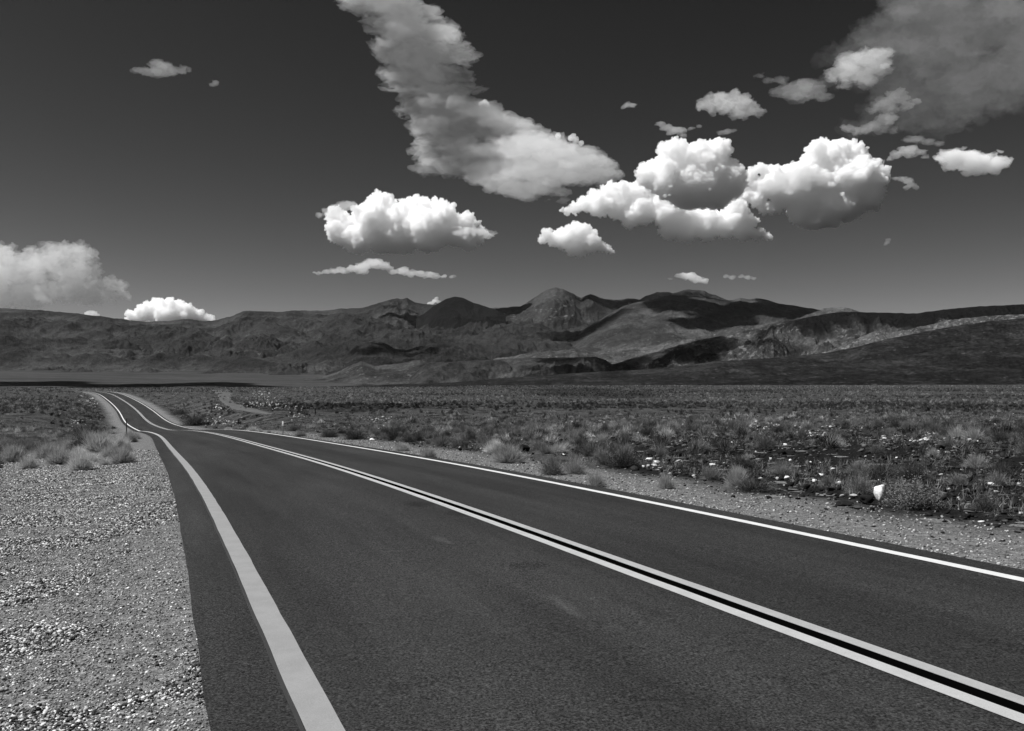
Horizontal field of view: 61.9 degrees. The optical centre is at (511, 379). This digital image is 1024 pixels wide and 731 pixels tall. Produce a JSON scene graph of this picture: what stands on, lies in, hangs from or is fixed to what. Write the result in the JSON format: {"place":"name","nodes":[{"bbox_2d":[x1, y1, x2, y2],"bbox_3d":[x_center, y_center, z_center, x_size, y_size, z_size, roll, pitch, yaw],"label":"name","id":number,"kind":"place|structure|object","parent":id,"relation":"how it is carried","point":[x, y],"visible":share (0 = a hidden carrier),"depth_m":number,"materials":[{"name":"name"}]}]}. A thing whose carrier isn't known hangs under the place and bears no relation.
{"place":"outdoors","nodes":[
{"label":"outdoors","id":0,"kind":"place"},
{"bbox_2d":[0,449,207,730],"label":"gravel","id":1,"kind":"structure","parent":0,"point":[6,522],"depth_m":8.22,"materials":[{"name":"gravel"}]},
{"bbox_2d":[6,360,345,374],"bbox_3d":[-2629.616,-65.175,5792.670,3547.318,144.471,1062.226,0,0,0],"label":"hills","id":2,"kind":"structure","parent":0,"point":[323,367],"depth_m":5623.81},
{"bbox_2d":[102,333,332,358],"bbox_3d":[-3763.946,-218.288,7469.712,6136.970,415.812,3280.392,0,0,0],"label":"hills","id":3,"kind":"structure","parent":0,"point":[269,346],"depth_m":7088.16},
{"bbox_2d":[212,390,273,414],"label":"path","id":4,"kind":"structure","parent":0,"point":[226,400],"depth_m":159.86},
{"bbox_2d":[0,298,599,373],"bbox_3d":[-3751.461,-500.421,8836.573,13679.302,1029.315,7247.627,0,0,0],"label":"mountain range","id":5,"kind":"structure","parent":0,"point":[34,339],"depth_m":7539.48,"materials":[{"name":"stone"}]},
{"bbox_2d":[304,360,426,385],"bbox_3d":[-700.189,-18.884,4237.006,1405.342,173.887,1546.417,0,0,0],"label":"hills","id":6,"kind":"structure","parent":0,"point":[360,373],"depth_m":4160.97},
{"bbox_2d":[325,342,531,374],"bbox_3d":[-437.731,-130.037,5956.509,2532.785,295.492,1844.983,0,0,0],"label":"hills","id":7,"kind":"structure","parent":0,"point":[375,353],"depth_m":6018.91,"materials":[{"name":"stone"}]},
{"bbox_2d":[416,297,505,329],"bbox_3d":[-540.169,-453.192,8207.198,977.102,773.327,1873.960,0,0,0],"label":"mountain","id":8,"kind":"structure","parent":0,"point":[452,312],"depth_m":8373.23,"materials":[{"name":"stone"}]},
{"bbox_2d":[0,370,1023,730],"bbox_3d":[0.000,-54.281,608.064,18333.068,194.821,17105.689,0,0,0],"label":"ground","id":9,"kind":"structure","parent":0,"point":[30,380],"depth_m":17.62,"materials":[{"name":"gravel"}]},
{"bbox_2d":[0,443,26,462],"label":"grass tuft","id":10,"kind":"object","parent":9,"relation":"on","point":[13,453],"visible":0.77,"depth_m":27.97,"materials":[{"name":"plant"}]},
{"bbox_2d":[11,451,44,469],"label":"shrub","id":11,"kind":"object","parent":9,"relation":"on","point":[29,463],"visible":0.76,"depth_m":24.44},
{"bbox_2d":[30,438,58,458],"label":"grass tuft","id":12,"kind":"object","parent":9,"relation":"on","point":[41,451],"visible":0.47,"depth_m":29.91,"materials":[{"name":"plant"}]},
{"bbox_2d":[36,436,54,445],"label":"shrub","id":13,"kind":"object","parent":9,"relation":"on","point":[47,440],"visible":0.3,"depth_m":42.09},
{"bbox_2d":[37,445,76,464],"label":"grass tuft","id":14,"kind":"object","parent":9,"relation":"on","point":[58,456],"visible":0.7,"depth_m":25.97,"materials":[{"name":"plant"}]},
{"bbox_2d":[54,435,73,451],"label":"shrub","id":15,"kind":"object","parent":9,"relation":"on","point":[64,445],"visible":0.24,"depth_m":33.61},
{"bbox_2d":[69,443,87,457],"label":"grass tuft","id":16,"kind":"object","parent":9,"relation":"on","point":[80,450],"visible":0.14,"depth_m":29.34,"materials":[{"name":"plant"}]},
{"bbox_2d":[65,427,91,452],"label":"shrub","id":17,"kind":"object","parent":9,"relation":"on","point":[75,443],"visible":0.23,"depth_m":33.61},
{"bbox_2d":[62,447,97,470],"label":"grass tuft","id":18,"kind":"object","parent":9,"relation":"on","point":[81,462],"visible":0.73,"depth_m":23.29,"materials":[{"name":"plant"}]},
{"bbox_2d":[70,425,98,441],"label":"shrub","id":19,"kind":"object","parent":9,"relation":"on","point":[84,433],"visible":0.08,"depth_m":44.50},
{"bbox_2d":[63,414,113,438],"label":"shrub","id":20,"kind":"object","parent":9,"relation":"on","point":[90,430],"visible":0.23,"depth_m":52.57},
{"bbox_2d":[82,450,98,461],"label":"grass tuft","id":21,"kind":"object","parent":9,"relation":"on","point":[94,457],"visible":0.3,"depth_m":26.88,"materials":[{"name":"plant"}]},
{"bbox_2d":[78,429,120,452],"bbox_3d":[-16.358,2.376,33.667,1.947,0.989,1.979,0,0,-2],"label":"grass tuft","id":22,"kind":"object","parent":9,"relation":"on","point":[96,442],"visible":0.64,"depth_m":33.40,"materials":[{"name":"plant"}]},
{"bbox_2d":[95,456,111,465],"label":"shrub","id":23,"kind":"object","parent":9,"relation":"on","point":[102,461],"visible":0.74,"depth_m":25.26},
{"bbox_2d":[96,444,113,456],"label":"shrub","id":24,"kind":"object","parent":9,"relation":"on","point":[106,452],"visible":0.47,"depth_m":29.93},
{"bbox_2d":[100,444,140,463],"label":"grass tuft","id":25,"kind":"object","parent":9,"relation":"on","point":[121,455],"visible":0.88,"depth_m":25.81,"materials":[{"name":"plant"}]},
{"bbox_2d":[108,433,133,446],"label":"grass tuft","id":26,"kind":"object","parent":9,"relation":"on","point":[119,440],"visible":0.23,"depth_m":37.92,"materials":[{"name":"plant"}]},
{"bbox_2d":[121,429,140,441],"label":"grass tuft","id":27,"kind":"object","parent":9,"relation":"on","point":[132,437],"visible":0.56,"depth_m":43.21,"materials":[{"name":"plant"}]},
{"bbox_2d":[170,408,192,414],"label":"shrub","id":28,"kind":"object","parent":9,"relation":"on","point":[179,411],"visible":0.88,"depth_m":165.95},
{"bbox_2d":[176,412,215,425],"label":"shrub","id":29,"kind":"object","parent":9,"relation":"on","point":[194,421],"visible":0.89,"depth_m":129.23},
{"bbox_2d":[286,425,305,430],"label":"shrub","id":30,"kind":"object","parent":9,"relation":"on","point":[294,428],"visible":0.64,"depth_m":65.04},
{"bbox_2d":[317,428,342,437],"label":"shrub","id":31,"kind":"object","parent":9,"relation":"on","point":[330,434],"visible":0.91,"depth_m":47.24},
{"bbox_2d":[341,429,368,439],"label":"shrub","id":32,"kind":"object","parent":9,"relation":"on","point":[354,436],"visible":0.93,"depth_m":43.24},
{"bbox_2d":[384,428,404,440],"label":"shrub","id":33,"kind":"object","parent":9,"relation":"on","point":[393,436],"visible":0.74,"depth_m":42.06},
{"bbox_2d":[393,441,409,450],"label":"grass tuft","id":34,"kind":"object","parent":9,"relation":"on","point":[400,446],"visible":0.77,"depth_m":30.33,"materials":[{"name":"plant"}]},
{"bbox_2d":[399,432,418,441],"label":"shrub","id":35,"kind":"object","parent":9,"relation":"on","point":[408,438],"visible":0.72,"depth_m":39.75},
{"bbox_2d":[412,430,426,440],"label":"shrub","id":36,"kind":"object","parent":9,"relation":"on","point":[419,438],"visible":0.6,"depth_m":41.08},
{"bbox_2d":[419,446,440,457],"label":"grass tuft","id":37,"kind":"object","parent":9,"relation":"on","point":[427,453],"visible":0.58,"depth_m":26.13,"materials":[{"name":"plant"}]},
{"bbox_2d":[434,434,451,445],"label":"shrub","id":38,"kind":"object","parent":9,"relation":"on","point":[439,442],"visible":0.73,"depth_m":35.28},
{"bbox_2d":[450,438,463,447],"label":"shrub","id":39,"kind":"object","parent":9,"relation":"on","point":[455,444],"visible":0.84,"depth_m":33.79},
{"bbox_2d":[477,429,498,445],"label":"shrub","id":40,"kind":"object","parent":9,"relation":"on","point":[488,439],"visible":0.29,"depth_m":34.92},
{"bbox_2d":[478,439,505,452],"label":"grass tuft","id":41,"kind":"object","parent":9,"relation":"on","point":[492,445],"visible":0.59,"depth_m":29.54,"materials":[{"name":"plant"}]},
{"bbox_2d":[486,439,528,463],"bbox_3d":[-0.101,2.000,23.982,1.409,0.704,1.386,0,0,5],"label":"grass tuft","id":42,"kind":"object","parent":9,"relation":"on","point":[507,454],"visible":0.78,"depth_m":23.77,"materials":[{"name":"plant"}]},
{"bbox_2d":[0,385,1023,431],"bbox_3d":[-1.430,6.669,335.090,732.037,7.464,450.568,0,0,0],"label":"scrub","id":43,"kind":"object","parent":9,"relation":"on","point":[711,392],"visible":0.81,"depth_m":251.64,"materials":[{"name":"plant"}]},
{"bbox_2d":[0,409,1023,518],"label":"dry grass","id":44,"kind":"structure","parent":9,"relation":"on","point":[757,468],"depth_m":26.98,"materials":[{"name":"plant"}]},
{"bbox_2d":[0,411,1023,454],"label":"scrub","id":45,"kind":"object","parent":9,"relation":"on","point":[728,448],"visible":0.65,"depth_m":46.16,"materials":[{"name":"plant"}]},
{"bbox_2d":[71,391,971,469],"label":"rubble","id":46,"kind":"object","parent":9,"relation":"on","point":[643,466],"visible":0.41,"depth_m":101.55,"materials":[{"name":"stone"}]},
{"bbox_2d":[528,436,547,449],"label":"shrub","id":47,"kind":"object","parent":9,"relation":"on","point":[536,445],"visible":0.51,"depth_m":31.64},
{"bbox_2d":[535,442,555,453],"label":"shrub","id":48,"kind":"object","parent":9,"relation":"on","point":[546,449],"visible":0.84,"depth_m":29.08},
{"bbox_2d":[532,454,567,475],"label":"shrub","id":49,"kind":"object","parent":9,"relation":"on","point":[550,467],"visible":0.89,"depth_m":19.42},
{"bbox_2d":[550,441,569,452],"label":"shrub","id":50,"kind":"object","parent":9,"relation":"on","point":[557,448],"visible":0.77,"depth_m":29.57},
{"bbox_2d":[561,453,589,474],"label":"shrub","id":51,"kind":"object","parent":9,"relation":"on","point":[575,466],"visible":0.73,"depth_m":19.83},
{"bbox_2d":[572,438,587,453],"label":"shrub","id":52,"kind":"object","parent":9,"relation":"on","point":[576,450],"visible":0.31,"depth_m":28.50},
{"bbox_2d":[578,437,601,456],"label":"shrub","id":53,"kind":"object","parent":9,"relation":"on","point":[586,449],"visible":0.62,"depth_m":27.06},
{"bbox_2d":[582,470,607,486],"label":"shrub","id":54,"kind":"object","parent":9,"relation":"on","point":[597,480],"visible":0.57,"depth_m":16.59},
{"bbox_2d":[587,445,611,457],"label":"shrub","id":55,"kind":"object","parent":9,"relation":"on","point":[600,453],"visible":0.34,"depth_m":26.10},
{"bbox_2d":[594,430,607,441],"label":"shrub","id":56,"kind":"object","parent":9,"relation":"on","point":[600,437],"visible":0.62,"depth_m":35.50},
{"bbox_2d":[592,450,616,465],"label":"shrub","id":57,"kind":"object","parent":9,"relation":"on","point":[600,459],"visible":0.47,"depth_m":22.84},
{"bbox_2d":[596,445,647,468],"bbox_3d":[2.887,1.983,22.025,1.451,0.630,1.488,0,0,24],"label":"shrub","id":58,"kind":"object","parent":9,"relation":"on","point":[619,461],"visible":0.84,"depth_m":21.81,"materials":[{"name":"plant"}]},
{"bbox_2d":[611,441,639,458],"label":"shrub","id":59,"kind":"object","parent":9,"relation":"on","point":[625,447],"visible":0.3,"depth_m":25.88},
{"bbox_2d":[234,410,1023,546],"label":"rubble","id":60,"kind":"object","parent":9,"relation":"on","point":[967,516],"visible":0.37,"depth_m":22.51,"materials":[{"name":"stone"}]},
{"bbox_2d":[640,424,654,435],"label":"shrub","id":61,"kind":"object","parent":9,"relation":"on","point":[648,432],"visible":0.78,"depth_m":37.50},
{"bbox_2d":[652,445,668,455],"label":"shrub","id":62,"kind":"object","parent":9,"relation":"on","point":[660,452],"visible":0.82,"depth_m":26.75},
{"bbox_2d":[654,424,676,437],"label":"shrub","id":63,"kind":"object","parent":9,"relation":"on","point":[667,432],"visible":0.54,"depth_m":35.50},
{"bbox_2d":[653,470,678,489],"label":"shrub","id":64,"kind":"object","parent":9,"relation":"on","point":[664,483],"visible":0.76,"depth_m":16.36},
{"bbox_2d":[685,437,707,451],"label":"shrub","id":65,"kind":"object","parent":9,"relation":"on","point":[703,444],"visible":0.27,"depth_m":27.09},
{"bbox_2d":[691,460,723,479],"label":"shrub","id":66,"kind":"object","parent":9,"relation":"on","point":[709,474],"visible":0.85,"depth_m":18.62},
{"bbox_2d":[723,463,751,486],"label":"grass tuft","id":67,"kind":"object","parent":9,"relation":"on","point":[738,472],"visible":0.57,"depth_m":16.82,"materials":[{"name":"plant"}]},
{"bbox_2d":[725,454,757,467],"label":"shrub","id":68,"kind":"object","parent":9,"relation":"on","point":[742,462],"visible":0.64,"depth_m":21.65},
{"bbox_2d":[730,420,752,434],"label":"shrub","id":69,"kind":"object","parent":9,"relation":"on","point":[747,430],"visible":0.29,"depth_m":36.27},
{"bbox_2d":[736,417,752,429],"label":"shrub","id":70,"kind":"object","parent":9,"relation":"on","point":[744,423],"visible":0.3,"depth_m":43.67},
{"bbox_2d":[724,475,782,492],"bbox_3d":[4.600,1.946,16.034,1.264,0.346,1.296,0,0,-12],"label":"shrub","id":71,"kind":"object","parent":9,"relation":"on","point":[756,486],"visible":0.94,"depth_m":16.00,"materials":[{"name":"plant"}]},
{"bbox_2d":[750,430,781,447],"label":"shrub","id":72,"kind":"object","parent":9,"relation":"on","point":[767,442],"visible":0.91,"depth_m":27.82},
{"bbox_2d":[765,454,798,470],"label":"shrub","id":73,"kind":"object","parent":9,"relation":"on","point":[776,463],"visible":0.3,"depth_m":20.45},
{"bbox_2d":[768,462,797,474],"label":"shrub","id":74,"kind":"object","parent":9,"relation":"on","point":[785,468],"visible":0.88,"depth_m":19.81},
{"bbox_2d":[793,426,810,437],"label":"shrub","id":75,"kind":"object","parent":9,"relation":"on","point":[801,433],"visible":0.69,"depth_m":32.16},
{"bbox_2d":[812,474,840,484],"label":"shrub","id":76,"kind":"object","parent":9,"relation":"on","point":[825,480],"visible":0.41,"depth_m":17.35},
{"bbox_2d":[826,434,848,448],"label":"shrub","id":77,"kind":"object","parent":9,"relation":"on","point":[842,444],"visible":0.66,"depth_m":26.13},
{"bbox_2d":[835,500,853,505],"bbox_3d":[5.374,2.001,13.788,0.278,0.102,0.258,0,0,-29],"label":"rock","id":78,"kind":"object","parent":9,"relation":"on","point":[843,503],"visible":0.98,"depth_m":13.72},
{"bbox_2d":[839,456,871,473],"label":"shrub","id":79,"kind":"object","parent":9,"relation":"on","point":[855,468],"visible":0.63,"depth_m":19.64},
{"bbox_2d":[841,470,876,494],"bbox_3d":[6.373,1.867,15.721,0.758,0.519,0.786,0,0,-26],"label":"shrub","id":80,"kind":"object","parent":9,"relation":"on","point":[863,486],"visible":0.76,"depth_m":15.62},
{"bbox_2d":[859,495,874,504],"bbox_3d":[5.811,1.970,13.947,0.222,0.184,0.220,0,0,0],"label":"rock","id":81,"kind":"object","parent":9,"relation":"on","point":[867,499],"visible":0.97,"depth_m":13.90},
{"bbox_2d":[867,442,885,452],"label":"shrub","id":82,"kind":"object","parent":9,"relation":"on","point":[878,449],"visible":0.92,"depth_m":24.14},
{"bbox_2d":[851,454,904,479],"bbox_3d":[7.913,1.833,18.227,1.589,0.618,1.400,0,0,-30],"label":"shrub","id":83,"kind":"object","parent":9,"relation":"on","point":[880,472],"visible":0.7,"depth_m":18.17,"materials":[{"name":"plant"}]},
{"bbox_2d":[873,484,886,499],"bbox_3d":[6.364,1.963,14.724,0.185,0.303,0.172,0,0,-17],"label":"rock","id":84,"kind":"object","parent":9,"relation":"on","point":[878,490],"visible":0.73,"depth_m":14.69,"materials":[{"name":"white stone"}]},
{"bbox_2d":[873,428,892,436],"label":"shrub","id":85,"kind":"object","parent":9,"relation":"on","point":[881,434],"visible":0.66,"depth_m":31.32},
{"bbox_2d":[885,418,904,427],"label":"shrub","id":86,"kind":"object","parent":9,"relation":"on","point":[895,423],"visible":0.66,"depth_m":44.17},
{"bbox_2d":[899,417,913,428],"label":"shrub","id":87,"kind":"object","parent":9,"relation":"on","point":[903,425],"visible":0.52,"depth_m":42.18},
{"bbox_2d":[873,470,948,510],"bbox_3d":[6.241,1.742,13.465,1.296,0.619,1.191,0,0,16],"label":"shrub","id":88,"kind":"object","parent":9,"relation":"on","point":[902,499],"visible":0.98,"depth_m":13.34,"materials":[{"name":"grey plant"}]},
{"bbox_2d":[886,459,939,480],"bbox_3d":[8.297,1.843,17.746,1.200,0.523,1.246,0,0,-22],"label":"shrub","id":89,"kind":"object","parent":9,"relation":"on","point":[909,470],"visible":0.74,"depth_m":17.68,"materials":[{"name":"plant"}]},
{"bbox_2d":[916,419,936,428],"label":"shrub","id":90,"kind":"object","parent":9,"relation":"on","point":[925,423],"visible":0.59,"depth_m":41.56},
{"bbox_2d":[923,422,940,431],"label":"shrub","id":91,"kind":"object","parent":9,"relation":"on","point":[933,429],"visible":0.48,"depth_m":37.09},
{"bbox_2d":[926,447,939,456],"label":"shrub","id":92,"kind":"object","parent":9,"relation":"on","point":[932,453],"visible":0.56,"depth_m":22.37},
{"bbox_2d":[935,422,954,437],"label":"shrub","id":93,"kind":"object","parent":9,"relation":"on","point":[942,432],"visible":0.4,"depth_m":30.06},
{"bbox_2d":[935,435,959,445],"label":"shrub","id":94,"kind":"object","parent":9,"relation":"on","point":[946,442],"visible":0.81,"depth_m":25.26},
{"bbox_2d":[947,424,964,437],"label":"shrub","id":95,"kind":"object","parent":9,"relation":"on","point":[955,433],"visible":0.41,"depth_m":29.09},
{"bbox_2d":[942,469,971,484],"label":"shrub","id":96,"kind":"object","parent":9,"relation":"on","point":[957,480],"visible":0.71,"depth_m":16.67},
{"bbox_2d":[962,424,988,439],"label":"shrub","id":97,"kind":"object","parent":9,"relation":"on","point":[971,435],"visible":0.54,"depth_m":27.52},
{"bbox_2d":[956,450,995,468],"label":"shrub","id":98,"kind":"object","parent":9,"relation":"on","point":[977,462],"visible":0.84,"depth_m":19.49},
{"bbox_2d":[967,422,990,435],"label":"shrub","id":99,"kind":"object","parent":9,"relation":"on","point":[981,428],"visible":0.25,"depth_m":30.96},
{"bbox_2d":[966,488,1000,511],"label":"shrub","id":100,"kind":"object","parent":9,"relation":"on","point":[986,505],"visible":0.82,"depth_m":13.21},
{"bbox_2d":[977,426,1017,441],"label":"shrub","id":101,"kind":"object","parent":9,"relation":"on","point":[1001,435],"visible":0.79,"depth_m":26.68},
{"bbox_2d":[985,471,1009,483],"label":"shrub","id":102,"kind":"object","parent":9,"relation":"on","point":[1000,478],"visible":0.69,"depth_m":16.60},
{"bbox_2d":[981,458,1022,480],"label":"shrub","id":103,"kind":"object","parent":9,"relation":"on","point":[1003,469],"visible":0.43,"depth_m":17.09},
{"bbox_2d":[1009,439,1023,454],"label":"shrub","id":104,"kind":"object","parent":9,"relation":"on","point":[1020,449],"visible":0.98,"depth_m":22.38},
{"bbox_2d":[0,0,1023,321],"label":"sky","id":105,"kind":"structure","parent":0,"point":[161,160],"materials":[{"name":"grey"}]},
{"bbox_2d":[81,391,1023,730],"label":"road","id":106,"kind":"structure","parent":0,"point":[341,587],"depth_m":6.92,"materials":[{"name":"asphalt"}]},
{"bbox_2d":[410,345,717,383],"bbox_3d":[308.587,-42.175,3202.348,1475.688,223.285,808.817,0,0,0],"label":"mesa","id":107,"kind":"structure","parent":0,"point":[449,372],"depth_m":3148.11,"materials":[{"name":"stone"}]},
{"bbox_2d":[495,287,645,329],"bbox_3d":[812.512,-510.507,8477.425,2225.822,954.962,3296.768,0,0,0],"label":"mountain","id":108,"kind":"structure","parent":0,"point":[557,308],"depth_m":8699.43,"materials":[{"name":"stone"}]},
{"bbox_2d":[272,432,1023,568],"bbox_3d":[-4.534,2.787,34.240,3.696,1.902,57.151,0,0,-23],"label":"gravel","id":109,"kind":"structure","parent":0,"point":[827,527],"depth_m":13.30,"materials":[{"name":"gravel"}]},
{"bbox_2d":[493,307,858,362],"bbox_3d":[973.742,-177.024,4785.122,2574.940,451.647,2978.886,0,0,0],"label":"hills","id":110,"kind":"structure","parent":0,"point":[614,355],"depth_m":5175.82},
{"bbox_2d":[332,318,1023,386],"bbox_3d":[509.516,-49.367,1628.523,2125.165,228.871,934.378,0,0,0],"label":"alluvial fan","id":111,"kind":"object","parent":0,"point":[965,335],"visible":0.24,"depth_m":1735.79},
{"bbox_2d":[640,289,725,300],"bbox_3d":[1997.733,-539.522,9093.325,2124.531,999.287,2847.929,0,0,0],"label":"mountain","id":112,"kind":"structure","parent":0,"point":[687,292],"depth_m":9694.90,"materials":[{"name":"stone"}]},
{"bbox_2d":[567,295,818,351],"bbox_3d":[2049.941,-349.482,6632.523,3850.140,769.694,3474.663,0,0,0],"label":"mountain","id":113,"kind":"structure","parent":0,"point":[664,319],"depth_m":6739.54,"materials":[{"name":"stone"}]},
{"bbox_2d":[396,339,1023,386],"bbox_3d":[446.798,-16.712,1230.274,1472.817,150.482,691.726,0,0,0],"label":"alluvial fan","id":114,"kind":"object","parent":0,"point":[962,352],"visible":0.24,"depth_m":1320.56},
{"bbox_2d":[522,350,1023,385],"bbox_3d":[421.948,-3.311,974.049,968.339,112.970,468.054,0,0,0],"label":"alluvial fan","id":115,"kind":"object","parent":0,"point":[1012,359],"visible":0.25,"depth_m":1019.08},
{"bbox_2d":[611,304,1023,368],"bbox_3d":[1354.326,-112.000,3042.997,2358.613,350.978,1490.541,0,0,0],"label":"mesa","id":116,"kind":"structure","parent":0,"point":[813,334],"depth_m":3094.86,"materials":[{"name":"stone"}]},
{"bbox_2d":[661,366,1023,385],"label":"alluvial fan","id":117,"kind":"object","parent":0,"point":[1005,376],"visible":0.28,"depth_m":811.02},
{"bbox_2d":[822,314,1023,352],"bbox_3d":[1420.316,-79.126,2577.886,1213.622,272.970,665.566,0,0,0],"label":"hills","id":118,"kind":"structure","parent":0,"point":[876,336],"depth_m":2696.12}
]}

